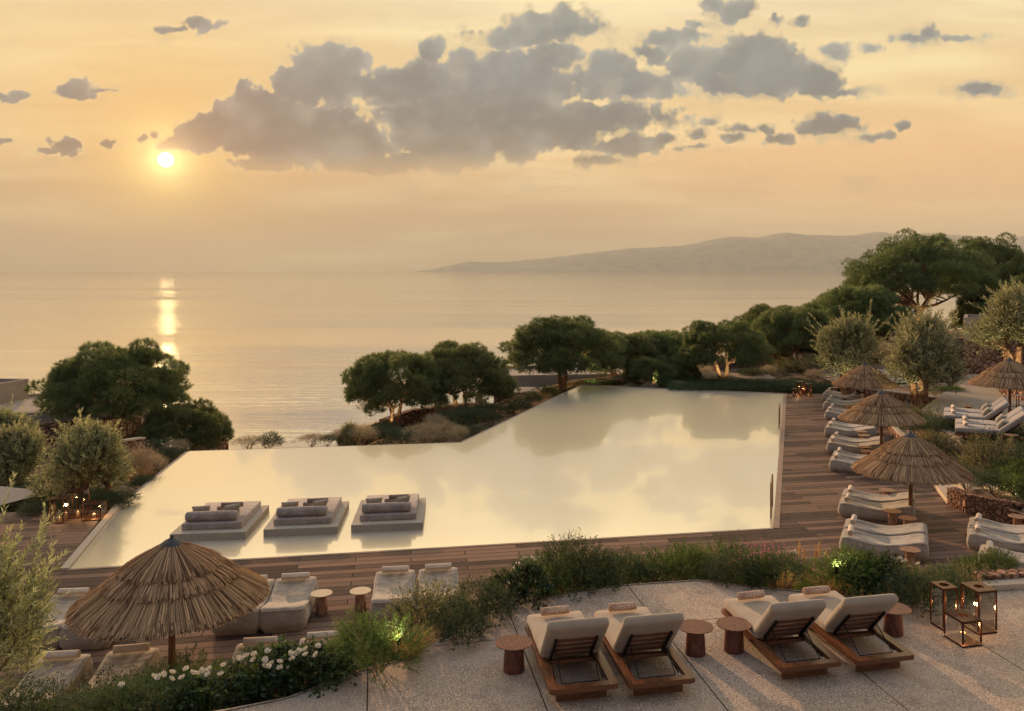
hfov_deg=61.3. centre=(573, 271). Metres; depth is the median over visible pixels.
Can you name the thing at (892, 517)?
side table
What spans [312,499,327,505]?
scatter cushion
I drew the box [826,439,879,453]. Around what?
bean lounger
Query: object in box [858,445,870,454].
side table
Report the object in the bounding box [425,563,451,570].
rolled towel
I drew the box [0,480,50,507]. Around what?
dense shrub
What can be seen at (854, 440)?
bean lounger
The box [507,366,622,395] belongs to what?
stone building
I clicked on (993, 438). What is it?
dense shrub
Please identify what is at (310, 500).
rolled towel
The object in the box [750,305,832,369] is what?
pine tree
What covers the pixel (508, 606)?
dense shrub
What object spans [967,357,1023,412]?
thatched parasol
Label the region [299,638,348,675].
bean lounger
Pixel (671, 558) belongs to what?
feathery shrub
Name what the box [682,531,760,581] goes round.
feathery shrub
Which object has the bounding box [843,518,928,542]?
bean lounger
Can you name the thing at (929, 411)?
twiggy shrub
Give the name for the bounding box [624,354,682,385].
shrub
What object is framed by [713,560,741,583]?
flowering plant
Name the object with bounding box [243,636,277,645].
rolled towel
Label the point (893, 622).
side table
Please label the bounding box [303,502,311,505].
rolled towel
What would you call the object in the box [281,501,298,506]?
scatter cushion
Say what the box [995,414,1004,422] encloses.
scatter cushion
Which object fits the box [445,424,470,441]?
silvery shrub
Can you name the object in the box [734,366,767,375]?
dense shrub
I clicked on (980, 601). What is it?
floor lantern
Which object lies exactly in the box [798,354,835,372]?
twiggy shrub
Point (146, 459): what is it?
silvery shrub
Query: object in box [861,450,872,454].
side table
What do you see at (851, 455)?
bean lounger
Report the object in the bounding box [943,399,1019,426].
teak lounger
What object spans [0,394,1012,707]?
deck
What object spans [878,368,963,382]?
path
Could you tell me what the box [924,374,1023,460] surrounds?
terrace
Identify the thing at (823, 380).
silvery shrub
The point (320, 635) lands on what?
rolled towel
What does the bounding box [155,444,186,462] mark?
dense shrub
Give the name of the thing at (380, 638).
feathery shrub
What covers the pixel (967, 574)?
twiggy shrub
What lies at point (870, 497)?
bean lounger
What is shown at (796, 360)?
twiggy shrub
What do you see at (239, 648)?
bean lounger
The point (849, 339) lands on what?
olive tree
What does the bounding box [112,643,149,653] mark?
rolled towel
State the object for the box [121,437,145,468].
garden wall
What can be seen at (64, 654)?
rolled towel
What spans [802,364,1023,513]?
garden bed
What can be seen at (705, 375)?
path
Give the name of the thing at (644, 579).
twiggy shrub
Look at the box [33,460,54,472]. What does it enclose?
silvery shrub
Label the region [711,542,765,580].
dense shrub
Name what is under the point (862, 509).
bean lounger
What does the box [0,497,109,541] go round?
ground cover
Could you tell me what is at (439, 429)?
silvery shrub
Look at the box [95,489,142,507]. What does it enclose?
dense shrub
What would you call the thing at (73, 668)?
bean lounger
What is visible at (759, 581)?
grass tuft
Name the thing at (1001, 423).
scatter cushion
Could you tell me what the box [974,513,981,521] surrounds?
rolled towel
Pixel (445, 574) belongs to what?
bean lounger
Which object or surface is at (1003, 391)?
garden wall
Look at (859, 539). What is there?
bean lounger
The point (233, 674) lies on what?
broadleaf shrub
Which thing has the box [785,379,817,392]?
dense shrub
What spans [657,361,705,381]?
pine tree
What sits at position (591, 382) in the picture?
dense shrub
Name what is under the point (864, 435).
side table
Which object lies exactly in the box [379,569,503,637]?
twiggy shrub
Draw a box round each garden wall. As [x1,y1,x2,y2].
[34,417,140,452]
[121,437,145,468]
[192,436,228,449]
[358,420,378,444]
[379,402,473,438]
[713,350,773,369]
[951,339,963,360]
[999,388,1023,400]
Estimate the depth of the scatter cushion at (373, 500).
23.66 m
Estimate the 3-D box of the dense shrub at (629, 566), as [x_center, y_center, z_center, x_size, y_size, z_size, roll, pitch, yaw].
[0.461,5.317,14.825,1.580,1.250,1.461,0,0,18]
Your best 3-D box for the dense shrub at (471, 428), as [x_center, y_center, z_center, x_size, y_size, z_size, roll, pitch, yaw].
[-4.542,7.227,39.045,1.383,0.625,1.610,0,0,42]
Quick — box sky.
[0,0,1023,271]
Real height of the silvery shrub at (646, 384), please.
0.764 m
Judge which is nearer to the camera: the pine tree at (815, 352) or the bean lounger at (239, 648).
the bean lounger at (239, 648)
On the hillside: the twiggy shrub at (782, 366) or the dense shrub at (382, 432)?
the dense shrub at (382, 432)
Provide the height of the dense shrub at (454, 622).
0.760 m
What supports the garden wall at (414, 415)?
on the hillside
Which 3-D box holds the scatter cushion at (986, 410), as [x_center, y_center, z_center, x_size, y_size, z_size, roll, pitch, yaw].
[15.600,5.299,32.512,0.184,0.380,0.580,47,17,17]
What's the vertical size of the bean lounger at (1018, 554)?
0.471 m
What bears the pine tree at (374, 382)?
on the hillside
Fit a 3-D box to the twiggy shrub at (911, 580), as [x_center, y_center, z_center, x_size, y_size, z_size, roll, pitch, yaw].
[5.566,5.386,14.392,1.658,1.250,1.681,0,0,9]
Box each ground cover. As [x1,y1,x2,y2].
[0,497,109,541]
[662,377,824,391]
[921,427,1023,498]
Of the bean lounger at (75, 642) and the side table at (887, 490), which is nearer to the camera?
the bean lounger at (75, 642)
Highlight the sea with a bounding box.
[0,272,990,449]
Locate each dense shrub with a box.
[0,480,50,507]
[0,671,75,710]
[13,497,61,516]
[18,485,69,509]
[25,681,127,710]
[67,663,188,710]
[69,485,115,508]
[85,490,130,514]
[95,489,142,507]
[128,471,161,490]
[131,455,174,475]
[134,447,175,470]
[145,434,187,456]
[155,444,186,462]
[251,430,286,447]
[270,633,371,699]
[311,433,341,445]
[366,424,399,444]
[368,419,400,431]
[383,424,424,443]
[411,594,493,651]
[426,407,475,430]
[446,572,518,628]
[450,404,493,426]
[462,424,487,435]
[467,400,510,419]
[480,411,504,426]
[495,395,532,413]
[513,389,543,404]
[533,383,559,394]
[533,527,630,601]
[559,546,646,592]
[570,377,606,386]
[599,544,673,584]
[600,380,627,385]
[695,543,762,587]
[703,380,744,390]
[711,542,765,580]
[728,378,764,391]
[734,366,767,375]
[738,546,812,592]
[747,378,783,391]
[761,378,794,392]
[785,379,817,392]
[812,380,839,393]
[873,564,934,618]
[898,413,930,434]
[904,561,965,608]
[915,411,954,433]
[932,414,959,439]
[950,465,982,489]
[961,424,1023,444]
[968,467,1020,496]
[973,445,1023,475]
[983,437,1023,461]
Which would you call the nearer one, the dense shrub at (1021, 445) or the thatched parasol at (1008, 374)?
the dense shrub at (1021, 445)
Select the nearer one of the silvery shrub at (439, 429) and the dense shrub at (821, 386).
the silvery shrub at (439, 429)
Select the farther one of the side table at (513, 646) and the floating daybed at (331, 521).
the floating daybed at (331, 521)
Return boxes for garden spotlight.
[396,636,401,650]
[835,567,838,581]
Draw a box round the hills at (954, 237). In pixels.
[906,233,1023,241]
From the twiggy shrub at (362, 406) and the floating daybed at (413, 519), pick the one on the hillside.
the twiggy shrub at (362, 406)
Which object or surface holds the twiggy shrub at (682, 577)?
on the garden bed at (475, 614)
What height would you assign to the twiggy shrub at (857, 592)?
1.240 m
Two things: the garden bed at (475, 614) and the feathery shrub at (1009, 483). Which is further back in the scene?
the feathery shrub at (1009, 483)
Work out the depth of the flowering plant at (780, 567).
15.42 m
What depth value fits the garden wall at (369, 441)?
48.46 m
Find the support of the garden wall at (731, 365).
on the hillside
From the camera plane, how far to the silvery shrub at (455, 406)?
46.00 m
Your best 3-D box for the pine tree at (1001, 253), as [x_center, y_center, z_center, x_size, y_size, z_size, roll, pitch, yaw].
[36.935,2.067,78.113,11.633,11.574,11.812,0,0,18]
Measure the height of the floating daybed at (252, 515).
0.410 m
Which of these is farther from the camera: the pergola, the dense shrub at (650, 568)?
the pergola
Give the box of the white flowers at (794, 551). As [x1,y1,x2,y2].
[789,549,798,572]
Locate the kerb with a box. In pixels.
[981,578,1023,590]
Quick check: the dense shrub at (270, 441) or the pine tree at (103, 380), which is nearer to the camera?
the dense shrub at (270, 441)
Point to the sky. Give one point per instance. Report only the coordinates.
(136, 135)
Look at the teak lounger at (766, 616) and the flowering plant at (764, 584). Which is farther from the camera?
the flowering plant at (764, 584)
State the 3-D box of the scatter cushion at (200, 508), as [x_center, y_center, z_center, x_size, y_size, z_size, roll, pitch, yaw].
[-9.922,6.400,22.939,0.460,0.340,0.144,0,24,-15]
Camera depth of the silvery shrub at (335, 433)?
37.81 m
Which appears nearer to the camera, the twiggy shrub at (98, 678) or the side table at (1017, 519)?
the twiggy shrub at (98, 678)
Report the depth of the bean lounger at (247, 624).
16.26 m
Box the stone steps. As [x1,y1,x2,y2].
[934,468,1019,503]
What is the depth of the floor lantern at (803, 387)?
48.02 m
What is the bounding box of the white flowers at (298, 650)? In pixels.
[286,643,320,694]
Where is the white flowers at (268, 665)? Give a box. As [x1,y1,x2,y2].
[236,647,283,699]
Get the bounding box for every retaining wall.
[855,388,938,404]
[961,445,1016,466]
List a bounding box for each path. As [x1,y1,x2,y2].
[0,486,46,504]
[606,373,776,379]
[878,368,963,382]
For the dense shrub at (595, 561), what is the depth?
14.22 m
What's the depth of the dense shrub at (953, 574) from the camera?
13.45 m
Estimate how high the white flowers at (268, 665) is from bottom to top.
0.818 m
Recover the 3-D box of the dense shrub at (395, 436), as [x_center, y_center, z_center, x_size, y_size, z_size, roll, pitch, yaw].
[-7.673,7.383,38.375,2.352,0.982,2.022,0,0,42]
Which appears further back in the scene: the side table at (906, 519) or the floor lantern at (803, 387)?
the floor lantern at (803, 387)
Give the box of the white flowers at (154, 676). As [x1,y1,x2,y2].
[118,669,184,710]
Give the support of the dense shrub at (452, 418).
on the hillside
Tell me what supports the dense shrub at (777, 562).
on the garden bed at (475, 614)
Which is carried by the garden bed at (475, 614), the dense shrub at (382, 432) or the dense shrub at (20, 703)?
the dense shrub at (20, 703)
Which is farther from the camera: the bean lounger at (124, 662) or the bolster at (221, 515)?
the bolster at (221, 515)
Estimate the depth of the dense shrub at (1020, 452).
26.79 m
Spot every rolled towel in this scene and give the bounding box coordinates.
[42,650,80,659]
[57,587,89,595]
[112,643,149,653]
[221,502,242,506]
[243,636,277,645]
[281,572,309,579]
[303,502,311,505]
[307,498,327,502]
[307,630,338,639]
[382,565,408,572]
[384,498,394,502]
[389,494,408,498]
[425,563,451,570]
[540,605,569,615]
[608,602,636,611]
[737,590,764,599]
[802,586,829,594]
[844,493,851,501]
[847,524,853,535]
[848,485,852,492]
[850,514,856,524]
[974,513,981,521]
[975,522,980,532]
[987,540,993,550]
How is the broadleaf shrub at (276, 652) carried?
on the garden bed at (475, 614)
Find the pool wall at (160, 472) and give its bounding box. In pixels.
[128,385,783,498]
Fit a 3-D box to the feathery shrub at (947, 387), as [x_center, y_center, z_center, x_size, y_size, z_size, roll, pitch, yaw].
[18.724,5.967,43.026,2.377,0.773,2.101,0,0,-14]
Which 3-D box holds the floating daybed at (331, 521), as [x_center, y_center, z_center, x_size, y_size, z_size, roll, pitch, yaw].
[-7.332,6.775,23.825,1.880,0.410,2.550,0,0,-8]
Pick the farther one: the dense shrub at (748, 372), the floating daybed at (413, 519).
the dense shrub at (748, 372)
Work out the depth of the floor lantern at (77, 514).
24.20 m
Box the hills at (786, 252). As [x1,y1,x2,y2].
[414,232,1023,271]
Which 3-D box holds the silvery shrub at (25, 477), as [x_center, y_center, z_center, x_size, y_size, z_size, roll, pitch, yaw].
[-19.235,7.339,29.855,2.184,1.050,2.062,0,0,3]
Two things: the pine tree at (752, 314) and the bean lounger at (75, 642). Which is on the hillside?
the pine tree at (752, 314)
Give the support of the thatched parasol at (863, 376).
on the deck
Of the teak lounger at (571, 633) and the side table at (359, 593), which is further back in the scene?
the side table at (359, 593)
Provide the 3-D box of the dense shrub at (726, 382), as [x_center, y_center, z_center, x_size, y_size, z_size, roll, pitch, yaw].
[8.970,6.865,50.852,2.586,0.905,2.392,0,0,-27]
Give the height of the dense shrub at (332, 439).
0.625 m
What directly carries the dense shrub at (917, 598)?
on the garden bed at (475, 614)
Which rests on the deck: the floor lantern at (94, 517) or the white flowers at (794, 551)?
the floor lantern at (94, 517)
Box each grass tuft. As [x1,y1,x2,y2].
[120,462,154,485]
[387,621,438,660]
[733,566,770,586]
[767,567,803,588]
[805,569,854,594]
[917,428,944,441]
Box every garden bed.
[215,580,900,710]
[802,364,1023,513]
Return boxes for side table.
[310,589,332,614]
[349,587,370,612]
[495,634,532,674]
[680,619,713,657]
[716,616,751,654]
[856,430,866,437]
[858,434,870,437]
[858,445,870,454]
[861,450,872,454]
[879,488,895,494]
[883,508,901,525]
[883,602,911,637]
[898,515,916,524]
[899,546,920,568]
[1003,433,1018,443]
[1008,514,1023,524]
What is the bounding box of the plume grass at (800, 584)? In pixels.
[782,541,836,590]
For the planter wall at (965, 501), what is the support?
on the deck
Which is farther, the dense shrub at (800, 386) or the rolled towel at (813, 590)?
the dense shrub at (800, 386)
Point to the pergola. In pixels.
(522, 390)
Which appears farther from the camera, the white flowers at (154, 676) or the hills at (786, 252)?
the hills at (786, 252)
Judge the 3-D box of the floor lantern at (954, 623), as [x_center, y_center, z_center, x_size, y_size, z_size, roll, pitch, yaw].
[5.472,5.020,12.092,0.310,0.360,0.400,0,0,-14]
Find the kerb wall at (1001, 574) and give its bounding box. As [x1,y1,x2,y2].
[973,568,1023,581]
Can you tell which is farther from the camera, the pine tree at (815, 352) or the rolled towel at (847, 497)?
the pine tree at (815, 352)
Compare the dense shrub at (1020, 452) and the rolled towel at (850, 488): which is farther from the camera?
the dense shrub at (1020, 452)
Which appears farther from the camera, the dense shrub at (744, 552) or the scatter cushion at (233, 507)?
the scatter cushion at (233, 507)
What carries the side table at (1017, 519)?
on the deck
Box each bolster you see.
[185,510,238,521]
[276,506,327,516]
[362,502,410,512]
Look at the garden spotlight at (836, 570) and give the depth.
13.59 m
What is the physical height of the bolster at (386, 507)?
0.260 m
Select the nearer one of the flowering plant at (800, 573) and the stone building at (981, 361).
the flowering plant at (800, 573)
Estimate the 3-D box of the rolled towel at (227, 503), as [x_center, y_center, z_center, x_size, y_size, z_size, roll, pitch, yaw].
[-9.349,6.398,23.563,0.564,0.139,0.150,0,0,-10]
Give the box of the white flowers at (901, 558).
[893,556,919,567]
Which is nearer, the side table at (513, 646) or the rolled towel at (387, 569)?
the side table at (513, 646)
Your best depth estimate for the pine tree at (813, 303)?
65.17 m
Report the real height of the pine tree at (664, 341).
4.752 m
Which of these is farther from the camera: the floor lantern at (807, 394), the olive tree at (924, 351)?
the floor lantern at (807, 394)
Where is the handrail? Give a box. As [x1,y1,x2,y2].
[770,474,772,517]
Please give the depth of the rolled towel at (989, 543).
19.99 m
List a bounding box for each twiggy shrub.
[33,661,150,710]
[354,401,387,416]
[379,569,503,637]
[413,595,479,637]
[420,398,453,413]
[530,555,599,598]
[612,549,682,584]
[654,537,744,584]
[765,357,801,372]
[781,351,819,371]
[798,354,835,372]
[842,583,869,595]
[862,556,949,601]
[905,559,965,601]
[910,402,943,424]
[913,427,973,454]
[927,553,1014,592]
[950,427,1019,475]
[1011,421,1023,440]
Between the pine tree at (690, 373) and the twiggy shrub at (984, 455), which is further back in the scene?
the pine tree at (690, 373)
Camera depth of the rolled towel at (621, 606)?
12.12 m
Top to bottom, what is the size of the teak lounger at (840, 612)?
0.890 m
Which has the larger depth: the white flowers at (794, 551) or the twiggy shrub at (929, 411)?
the twiggy shrub at (929, 411)
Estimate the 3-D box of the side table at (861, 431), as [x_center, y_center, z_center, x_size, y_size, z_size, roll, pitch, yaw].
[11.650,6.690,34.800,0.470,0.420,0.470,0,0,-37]
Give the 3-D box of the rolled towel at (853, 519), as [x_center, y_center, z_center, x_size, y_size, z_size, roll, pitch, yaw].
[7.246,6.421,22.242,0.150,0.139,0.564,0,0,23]
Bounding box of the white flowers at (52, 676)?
[49,672,58,706]
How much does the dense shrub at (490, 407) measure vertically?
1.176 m
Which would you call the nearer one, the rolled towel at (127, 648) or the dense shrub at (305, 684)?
the dense shrub at (305, 684)
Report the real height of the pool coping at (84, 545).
0.630 m
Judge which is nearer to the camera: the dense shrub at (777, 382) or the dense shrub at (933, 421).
the dense shrub at (933, 421)
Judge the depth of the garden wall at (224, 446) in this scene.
49.53 m
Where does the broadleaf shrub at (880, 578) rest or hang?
on the garden bed at (475, 614)
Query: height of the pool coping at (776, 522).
0.608 m
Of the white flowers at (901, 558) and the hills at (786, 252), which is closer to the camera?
the white flowers at (901, 558)
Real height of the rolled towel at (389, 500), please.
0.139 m
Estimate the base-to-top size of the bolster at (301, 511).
0.260 m
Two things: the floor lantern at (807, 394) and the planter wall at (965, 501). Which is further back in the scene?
the floor lantern at (807, 394)
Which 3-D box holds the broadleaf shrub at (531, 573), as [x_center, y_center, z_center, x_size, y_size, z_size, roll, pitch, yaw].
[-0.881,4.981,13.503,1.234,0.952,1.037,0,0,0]
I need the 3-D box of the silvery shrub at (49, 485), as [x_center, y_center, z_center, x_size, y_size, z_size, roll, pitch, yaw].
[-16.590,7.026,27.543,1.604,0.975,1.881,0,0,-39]
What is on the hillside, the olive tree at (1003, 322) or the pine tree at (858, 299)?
the pine tree at (858, 299)
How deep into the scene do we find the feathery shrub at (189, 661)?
13.26 m
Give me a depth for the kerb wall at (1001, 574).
14.33 m
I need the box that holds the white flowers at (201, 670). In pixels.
[182,662,225,710]
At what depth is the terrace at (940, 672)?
11.06 m
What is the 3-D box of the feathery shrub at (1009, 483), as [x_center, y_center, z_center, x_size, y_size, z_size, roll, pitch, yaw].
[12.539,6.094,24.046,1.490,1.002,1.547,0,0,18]
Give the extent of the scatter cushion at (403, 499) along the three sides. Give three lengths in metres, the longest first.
0.460 x 0.340 x 0.144 m
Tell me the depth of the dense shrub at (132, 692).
10.70 m
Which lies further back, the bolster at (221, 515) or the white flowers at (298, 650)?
the bolster at (221, 515)
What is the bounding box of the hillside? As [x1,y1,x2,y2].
[4,329,968,546]
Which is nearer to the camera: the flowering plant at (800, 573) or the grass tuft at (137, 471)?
the flowering plant at (800, 573)
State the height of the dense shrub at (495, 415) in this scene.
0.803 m
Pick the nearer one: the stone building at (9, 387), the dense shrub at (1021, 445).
the dense shrub at (1021, 445)
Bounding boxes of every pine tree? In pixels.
[22,337,194,421]
[133,396,234,451]
[339,349,447,429]
[404,340,520,407]
[496,314,626,389]
[579,330,661,381]
[623,328,699,369]
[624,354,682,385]
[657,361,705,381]
[668,318,776,379]
[725,302,810,358]
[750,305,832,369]
[771,310,836,361]
[799,292,893,342]
[817,283,917,337]
[838,228,1002,323]
[920,232,1023,297]
[948,282,1023,334]
[992,252,1023,302]
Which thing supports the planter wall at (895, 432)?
on the deck
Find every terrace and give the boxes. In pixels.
[218,580,1023,710]
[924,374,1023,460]
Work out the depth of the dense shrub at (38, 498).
25.31 m
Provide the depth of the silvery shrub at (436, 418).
40.86 m
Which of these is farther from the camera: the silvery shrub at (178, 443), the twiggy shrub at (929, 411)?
the silvery shrub at (178, 443)
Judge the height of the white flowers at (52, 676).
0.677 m
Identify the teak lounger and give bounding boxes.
[525,611,617,701]
[594,607,694,695]
[721,595,840,678]
[789,591,913,671]
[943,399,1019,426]
[944,395,1006,418]
[955,406,1023,431]
[955,411,1023,441]
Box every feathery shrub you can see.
[81,656,198,710]
[135,641,247,704]
[314,605,432,691]
[352,611,437,668]
[504,538,601,599]
[623,536,725,582]
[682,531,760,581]
[761,549,827,588]
[801,540,897,596]
[928,384,965,394]
[946,552,987,581]
[961,546,1023,570]
[985,454,1023,489]
[993,469,1023,500]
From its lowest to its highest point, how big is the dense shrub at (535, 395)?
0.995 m
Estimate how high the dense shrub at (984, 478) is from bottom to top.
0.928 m
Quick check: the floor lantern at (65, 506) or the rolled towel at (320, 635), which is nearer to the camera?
the rolled towel at (320, 635)
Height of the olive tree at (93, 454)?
4.296 m
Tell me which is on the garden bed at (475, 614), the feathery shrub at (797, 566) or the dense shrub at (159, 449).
the feathery shrub at (797, 566)
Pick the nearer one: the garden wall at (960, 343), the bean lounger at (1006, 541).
the bean lounger at (1006, 541)
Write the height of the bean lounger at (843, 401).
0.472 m
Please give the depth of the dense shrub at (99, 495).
25.18 m
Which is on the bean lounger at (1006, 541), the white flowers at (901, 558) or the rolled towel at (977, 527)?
the rolled towel at (977, 527)
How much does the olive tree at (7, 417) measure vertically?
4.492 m
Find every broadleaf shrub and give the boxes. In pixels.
[136,680,213,710]
[158,663,280,710]
[198,634,315,710]
[233,633,360,700]
[482,556,556,610]
[828,546,914,601]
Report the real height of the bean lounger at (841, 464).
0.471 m
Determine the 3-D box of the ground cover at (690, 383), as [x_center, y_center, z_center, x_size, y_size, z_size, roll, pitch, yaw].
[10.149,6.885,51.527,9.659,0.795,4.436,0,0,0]
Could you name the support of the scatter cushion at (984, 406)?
on the teak lounger at (979, 411)
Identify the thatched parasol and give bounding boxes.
[63,535,271,674]
[831,362,898,397]
[838,390,926,444]
[850,431,972,505]
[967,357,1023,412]
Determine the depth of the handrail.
24.12 m
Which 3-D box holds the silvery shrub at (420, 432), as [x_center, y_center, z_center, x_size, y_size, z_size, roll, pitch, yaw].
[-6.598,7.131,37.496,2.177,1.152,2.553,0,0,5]
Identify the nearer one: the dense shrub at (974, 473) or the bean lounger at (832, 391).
the dense shrub at (974, 473)
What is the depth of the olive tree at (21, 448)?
29.41 m
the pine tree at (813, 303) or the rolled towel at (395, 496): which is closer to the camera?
the rolled towel at (395, 496)
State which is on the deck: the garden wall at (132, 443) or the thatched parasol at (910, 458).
the thatched parasol at (910, 458)
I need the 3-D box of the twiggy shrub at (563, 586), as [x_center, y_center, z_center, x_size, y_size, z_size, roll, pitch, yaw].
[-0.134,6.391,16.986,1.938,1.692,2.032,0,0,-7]
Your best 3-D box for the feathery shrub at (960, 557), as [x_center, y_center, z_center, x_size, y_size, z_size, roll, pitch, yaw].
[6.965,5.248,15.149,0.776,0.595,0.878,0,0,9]
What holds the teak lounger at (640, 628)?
on the terrace at (940, 672)
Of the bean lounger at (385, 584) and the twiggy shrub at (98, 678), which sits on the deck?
the bean lounger at (385, 584)
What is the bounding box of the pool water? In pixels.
[70,386,782,568]
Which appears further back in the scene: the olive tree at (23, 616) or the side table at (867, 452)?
the side table at (867, 452)
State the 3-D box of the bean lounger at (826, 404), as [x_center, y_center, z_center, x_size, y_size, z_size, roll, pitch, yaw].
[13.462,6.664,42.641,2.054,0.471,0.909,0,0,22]
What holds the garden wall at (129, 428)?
on the hillside
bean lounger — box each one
[0,654,92,710]
[15,594,83,652]
[59,622,114,650]
[71,647,161,710]
[211,579,274,636]
[213,641,285,707]
[259,576,318,633]
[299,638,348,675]
[369,569,415,623]
[417,567,459,614]
[822,392,854,400]
[823,400,857,409]
[824,409,843,420]
[824,424,876,437]
[825,390,854,394]
[826,398,863,402]
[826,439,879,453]
[827,406,847,411]
[828,421,877,430]
[829,456,860,473]
[830,435,884,443]
[833,450,866,459]
[837,496,915,522]
[839,528,928,561]
[842,489,915,508]
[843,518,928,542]
[966,526,1023,552]
[967,517,1023,534]
[978,544,1023,569]
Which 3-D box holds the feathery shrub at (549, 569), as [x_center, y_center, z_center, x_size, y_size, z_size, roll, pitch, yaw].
[-0.307,5.193,14.435,1.655,1.439,1.872,0,0,-8]
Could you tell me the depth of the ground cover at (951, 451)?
29.28 m
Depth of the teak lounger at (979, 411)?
33.54 m
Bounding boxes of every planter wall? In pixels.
[887,425,904,438]
[947,487,1023,524]
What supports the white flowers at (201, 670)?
on the garden bed at (475, 614)
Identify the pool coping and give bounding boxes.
[60,502,122,569]
[68,393,786,569]
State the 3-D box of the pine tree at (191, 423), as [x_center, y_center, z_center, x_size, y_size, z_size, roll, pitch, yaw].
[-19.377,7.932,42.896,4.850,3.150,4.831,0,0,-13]
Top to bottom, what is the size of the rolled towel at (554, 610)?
0.115 m
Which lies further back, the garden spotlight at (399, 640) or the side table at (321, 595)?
the side table at (321, 595)
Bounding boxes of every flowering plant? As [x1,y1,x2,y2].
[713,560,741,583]
[728,538,784,586]
[757,542,797,589]
[782,563,815,589]
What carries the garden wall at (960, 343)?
on the hillside
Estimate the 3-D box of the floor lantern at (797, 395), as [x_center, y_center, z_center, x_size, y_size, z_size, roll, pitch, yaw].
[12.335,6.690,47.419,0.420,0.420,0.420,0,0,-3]
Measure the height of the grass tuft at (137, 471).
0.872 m
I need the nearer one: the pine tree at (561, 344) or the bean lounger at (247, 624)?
the bean lounger at (247, 624)
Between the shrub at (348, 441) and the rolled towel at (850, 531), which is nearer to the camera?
the rolled towel at (850, 531)
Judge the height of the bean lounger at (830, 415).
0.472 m
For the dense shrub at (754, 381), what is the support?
on the hillside
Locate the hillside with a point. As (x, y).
(705, 369)
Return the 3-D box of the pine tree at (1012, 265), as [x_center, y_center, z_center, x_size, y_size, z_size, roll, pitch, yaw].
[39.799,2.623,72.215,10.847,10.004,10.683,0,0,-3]
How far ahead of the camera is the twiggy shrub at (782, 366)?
57.51 m
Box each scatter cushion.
[192,505,209,510]
[223,503,240,513]
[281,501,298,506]
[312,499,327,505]
[366,497,382,502]
[395,495,410,501]
[981,403,988,410]
[982,407,990,415]
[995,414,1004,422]
[997,419,1005,428]
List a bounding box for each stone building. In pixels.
[0,378,28,403]
[0,394,154,424]
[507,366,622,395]
[963,314,1023,376]
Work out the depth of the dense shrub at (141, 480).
28.50 m
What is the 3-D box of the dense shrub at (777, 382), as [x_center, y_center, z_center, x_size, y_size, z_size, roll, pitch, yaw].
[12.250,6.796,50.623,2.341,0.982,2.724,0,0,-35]
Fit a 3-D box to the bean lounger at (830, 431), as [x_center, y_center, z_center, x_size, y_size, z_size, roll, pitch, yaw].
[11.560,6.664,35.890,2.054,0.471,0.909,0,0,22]
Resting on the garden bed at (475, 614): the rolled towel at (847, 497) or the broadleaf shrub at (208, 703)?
the broadleaf shrub at (208, 703)
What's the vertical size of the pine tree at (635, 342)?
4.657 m
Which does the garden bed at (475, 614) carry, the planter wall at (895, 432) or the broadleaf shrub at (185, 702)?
the broadleaf shrub at (185, 702)
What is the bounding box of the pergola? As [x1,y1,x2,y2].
[475,387,541,407]
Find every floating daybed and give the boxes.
[170,501,268,540]
[263,497,348,536]
[351,494,425,531]
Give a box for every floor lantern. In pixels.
[49,495,68,523]
[66,487,89,518]
[81,500,106,520]
[792,388,801,396]
[795,381,804,394]
[805,383,811,396]
[930,580,957,630]
[944,609,981,647]
[960,581,996,634]
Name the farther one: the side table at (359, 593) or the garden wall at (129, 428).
the garden wall at (129, 428)
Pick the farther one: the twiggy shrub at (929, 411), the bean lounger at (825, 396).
the bean lounger at (825, 396)
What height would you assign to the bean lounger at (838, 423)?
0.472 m
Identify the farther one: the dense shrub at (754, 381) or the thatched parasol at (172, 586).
the dense shrub at (754, 381)
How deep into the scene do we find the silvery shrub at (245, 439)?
36.89 m
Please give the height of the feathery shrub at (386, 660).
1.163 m
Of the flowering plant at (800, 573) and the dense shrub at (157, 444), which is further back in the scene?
the dense shrub at (157, 444)
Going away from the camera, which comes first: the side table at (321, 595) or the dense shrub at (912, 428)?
the side table at (321, 595)
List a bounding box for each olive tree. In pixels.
[0,395,45,431]
[0,413,51,486]
[0,470,77,699]
[24,407,139,532]
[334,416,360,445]
[805,300,891,394]
[872,298,976,409]
[956,275,1023,362]
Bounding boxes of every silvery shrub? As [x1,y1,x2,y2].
[1,468,52,485]
[26,479,76,501]
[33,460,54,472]
[121,443,163,485]
[133,453,169,475]
[163,438,190,458]
[230,434,266,448]
[288,432,330,446]
[330,427,342,441]
[347,422,382,444]
[399,421,443,443]
[419,419,465,442]
[422,412,449,427]
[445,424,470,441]
[448,404,466,418]
[642,381,659,387]
[752,364,788,374]
[803,368,823,379]
[814,377,831,383]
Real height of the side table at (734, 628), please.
0.370 m
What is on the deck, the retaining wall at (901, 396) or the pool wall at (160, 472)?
the retaining wall at (901, 396)
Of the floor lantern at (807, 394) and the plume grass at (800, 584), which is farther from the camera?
the floor lantern at (807, 394)
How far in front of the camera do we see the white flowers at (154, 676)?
10.27 m
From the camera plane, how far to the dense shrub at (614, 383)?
54.16 m
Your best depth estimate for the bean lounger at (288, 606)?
16.61 m
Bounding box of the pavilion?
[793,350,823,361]
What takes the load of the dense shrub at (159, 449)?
on the hillside
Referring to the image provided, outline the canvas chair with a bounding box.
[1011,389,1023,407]

